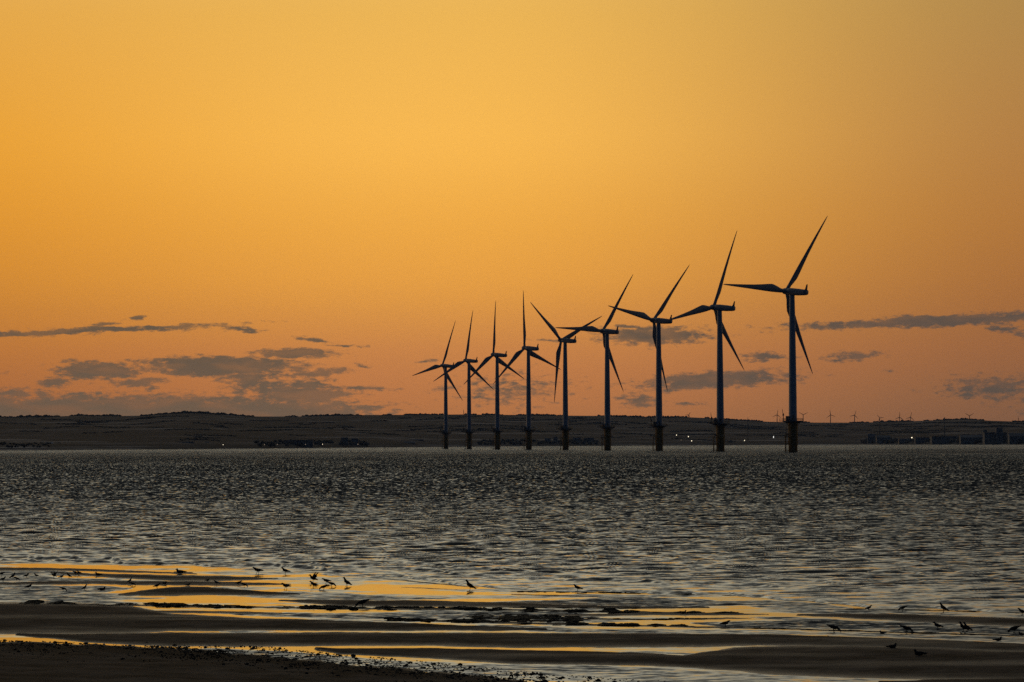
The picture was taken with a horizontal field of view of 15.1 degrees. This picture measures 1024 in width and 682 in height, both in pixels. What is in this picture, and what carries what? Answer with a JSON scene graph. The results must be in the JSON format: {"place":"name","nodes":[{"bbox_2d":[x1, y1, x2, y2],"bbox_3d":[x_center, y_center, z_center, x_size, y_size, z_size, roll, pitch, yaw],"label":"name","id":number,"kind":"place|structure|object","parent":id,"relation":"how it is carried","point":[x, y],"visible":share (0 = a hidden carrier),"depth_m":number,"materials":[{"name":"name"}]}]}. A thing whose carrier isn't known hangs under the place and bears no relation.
{"place":"outdoors","nodes":[
{"label":"outdoors","id":0,"kind":"place"},
{"bbox_2d":[0,444,1023,611],"bbox_3d":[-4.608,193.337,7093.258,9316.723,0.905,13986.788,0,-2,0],"label":"sea","id":1,"kind":"structure","parent":0,"point":[394,511],"depth_m":271.16,"materials":[{"name":"black liquid"}]},
{"bbox_2d":[412,320,462,448],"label":"offshore wind turbine","id":2,"kind":"object","parent":1,"relation":"in","point":[445,432],"visible":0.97,"depth_m":3788.13,"materials":[{"name":"paint"}]},
{"bbox_2d":[433,312,493,448],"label":"offshore wind turbine","id":3,"kind":"object","parent":1,"relation":"in","point":[468,433],"visible":0.94,"depth_m":3559.70,"materials":[{"name":"paint"}]},
{"bbox_2d":[464,302,523,449],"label":"offshore wind turbine","id":4,"kind":"object","parent":1,"relation":"in","point":[496,431],"visible":0.98,"depth_m":3331.34,"materials":[{"name":"paint"}]},
{"bbox_2d":[493,291,560,449],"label":"offshore wind turbine","id":5,"kind":"object","parent":1,"relation":"in","point":[527,430],"visible":0.96,"depth_m":3102.84,"materials":[{"name":"paint"}]},
{"bbox_2d":[530,302,601,449],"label":"offshore wind turbine","id":6,"kind":"object","parent":1,"relation":"in","point":[566,339],"visible":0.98,"depth_m":2874.51,"materials":[{"name":"paint"}]},
{"bbox_2d":[555,275,632,450],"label":"offshore wind turbine","id":7,"kind":"object","parent":1,"relation":"in","point":[606,426],"visible":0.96,"depth_m":2646.00,"materials":[{"name":"paint"}]},
{"bbox_2d":[609,266,688,450],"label":"offshore wind turbine","id":8,"kind":"object","parent":1,"relation":"in","point":[659,425],"visible":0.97,"depth_m":2417.48,"materials":[{"name":"paint"}]},
{"bbox_2d":[665,232,744,451],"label":"offshore wind turbine","id":9,"kind":"object","parent":1,"relation":"in","point":[719,423],"visible":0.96,"depth_m":2189.14,"materials":[{"name":"paint"}]},
{"bbox_2d":[723,217,826,451],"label":"offshore wind turbine","id":10,"kind":"object","parent":1,"relation":"in","point":[791,421],"visible":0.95,"depth_m":1960.77,"materials":[{"name":"paint"}]},
{"bbox_2d":[0,567,1023,681],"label":"beach","id":11,"kind":"structure","parent":0,"point":[852,657],"depth_m":97.62,"materials":[{"name":"black sand"}]},
{"bbox_2d":[175,568,186,572],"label":"gull","id":12,"kind":"object","parent":11,"relation":"on","point":[179,571],"visible":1,"depth_m":153.04,"materials":[{"name":"black"}]},
{"bbox_2d":[0,639,664,681],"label":"pebbles","id":13,"kind":"object","parent":11,"relation":"on","point":[218,655],"visible":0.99,"depth_m":90.08,"materials":[{"name":"black gravel"}]},
{"bbox_2d":[20,591,1016,635],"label":"seaweed","id":14,"kind":"object","parent":11,"relation":"on","point":[523,619],"visible":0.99,"depth_m":116.06,"materials":[{"name":"black plant"}]},
{"bbox_2d":[913,649,926,655],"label":"gull","id":15,"kind":"object","parent":11,"relation":"on","point":[918,653],"visible":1,"depth_m":91.21,"materials":[{"name":"black"}]},
{"bbox_2d":[0,546,1023,681],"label":"tide pool water","id":16,"kind":"structure","parent":0,"point":[782,613],"depth_m":117.22,"materials":[{"name":"orange liquid"}]},
{"bbox_2d":[253,567,263,573],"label":"gull","id":17,"kind":"object","parent":16,"relation":"on","point":[256,569],"visible":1,"depth_m":152.10,"materials":[{"name":"black"}]},
{"bbox_2d":[309,572,318,579],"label":"gull","id":18,"kind":"object","parent":16,"relation":"on","point":[314,576],"visible":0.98,"depth_m":143.16,"materials":[{"name":"black"}]},
{"bbox_2d":[355,599,368,606],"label":"gull","id":19,"kind":"object","parent":16,"relation":"on","point":[361,601],"visible":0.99,"depth_m":121.06,"materials":[{"name":"black"}]},
{"bbox_2d":[465,579,476,588],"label":"gull","id":20,"kind":"object","parent":16,"relation":"on","point":[470,585],"visible":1,"depth_m":134.48,"materials":[{"name":"black"}]},
{"bbox_2d":[826,624,840,631],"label":"gull","id":21,"kind":"object","parent":16,"relation":"on","point":[833,627],"visible":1,"depth_m":103.58,"materials":[{"name":"black"}]},
{"bbox_2d":[900,625,912,631],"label":"gull","id":22,"kind":"object","parent":16,"relation":"on","point":[906,627],"visible":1,"depth_m":103.12,"materials":[{"name":"black"}]},
{"bbox_2d":[938,602,949,611],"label":"gull","id":23,"kind":"object","parent":16,"relation":"on","point":[943,607],"visible":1,"depth_m":115.52,"materials":[{"name":"black"}]},
{"bbox_2d":[963,622,971,631],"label":"gull","id":24,"kind":"object","parent":16,"relation":"on","point":[967,627],"visible":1,"depth_m":103.74,"materials":[{"name":"black"}]},
{"bbox_2d":[1008,625,1020,632],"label":"gull","id":25,"kind":"object","parent":16,"relation":"on","point":[1014,628],"visible":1,"depth_m":102.97,"materials":[{"name":"black"}]},
{"bbox_2d":[0,413,1023,449],"bbox_3d":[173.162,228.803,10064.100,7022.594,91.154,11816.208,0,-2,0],"label":"hills","id":26,"kind":"structure","parent":0,"point":[138,436],"depth_m":7478.97,"materials":[{"name":"black"}]},
{"bbox_2d":[283,440,313,447],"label":"shed","id":27,"kind":"structure","parent":26,"relation":"on","point":[309,443],"depth_m":5384.33,"materials":[{"name":"stone"}]},
{"bbox_2d":[341,437,347,444],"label":"shed","id":28,"kind":"structure","parent":26,"relation":"on","point":[344,439],"depth_m":5694.64,"materials":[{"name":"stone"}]},
{"bbox_2d":[351,438,358,444],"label":"shed","id":29,"kind":"structure","parent":26,"relation":"on","point":[356,440],"depth_m":5763.40,"materials":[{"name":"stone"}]},
{"bbox_2d":[0,411,1023,447],"bbox_3d":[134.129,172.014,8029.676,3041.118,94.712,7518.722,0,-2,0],"label":"woodland","id":30,"kind":"object","parent":26,"relation":"on","point":[519,442],"visible":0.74,"depth_m":8200.28,"materials":[{"name":"black plant"}]},
{"bbox_2d":[573,437,580,442],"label":"shed","id":31,"kind":"structure","parent":26,"relation":"on","point":[575,439],"depth_m":7283.75,"materials":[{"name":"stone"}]},
{"bbox_2d":[584,438,593,442],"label":"shed","id":32,"kind":"structure","parent":26,"relation":"on","point":[589,439],"depth_m":7313.02,"materials":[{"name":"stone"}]},
{"bbox_2d":[867,434,874,442],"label":"shed","id":33,"kind":"structure","parent":26,"relation":"on","point":[870,437],"depth_m":7435.08,"materials":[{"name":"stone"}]},
{"bbox_2d":[876,435,889,442],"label":"shed","id":34,"kind":"structure","parent":26,"relation":"on","point":[881,438],"depth_m":7293.79,"materials":[{"name":"stone"}]},
{"bbox_2d":[898,439,910,443],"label":"shed","id":35,"kind":"structure","parent":26,"relation":"on","point":[900,441],"depth_m":7063.21,"materials":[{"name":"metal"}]},
{"bbox_2d":[914,437,928,443],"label":"shed","id":36,"kind":"structure","parent":26,"relation":"on","point":[917,440],"depth_m":6886.87,"materials":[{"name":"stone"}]},
{"bbox_2d":[930,436,957,443],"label":"shed","id":37,"kind":"structure","parent":26,"relation":"on","point":[939,439],"depth_m":6627.55,"materials":[{"name":"stone"}]},
{"bbox_2d":[959,435,982,443],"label":"shed","id":38,"kind":"structure","parent":26,"relation":"on","point":[967,439],"depth_m":6366.11,"materials":[{"name":"stone"}]},
{"bbox_2d":[983,432,1006,443],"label":"shed","id":39,"kind":"structure","parent":26,"relation":"on","point":[989,437],"depth_m":6171.46,"materials":[{"name":"stone"}]},
{"bbox_2d":[996,428,1002,443],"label":"shed","id":40,"kind":"structure","parent":26,"relation":"on","point":[999,435],"depth_m":6161.55,"materials":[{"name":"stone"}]},
{"bbox_2d":[1008,433,1023,444],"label":"shed","id":41,"kind":"structure","parent":26,"relation":"on","point":[1013,438],"depth_m":6005.41,"materials":[{"name":"stone"}]},
{"bbox_2d":[0,0,1023,422],"label":"sky","id":42,"kind":"structure","parent":0,"point":[246,207],"materials":[{"name":"orange"}]}
]}

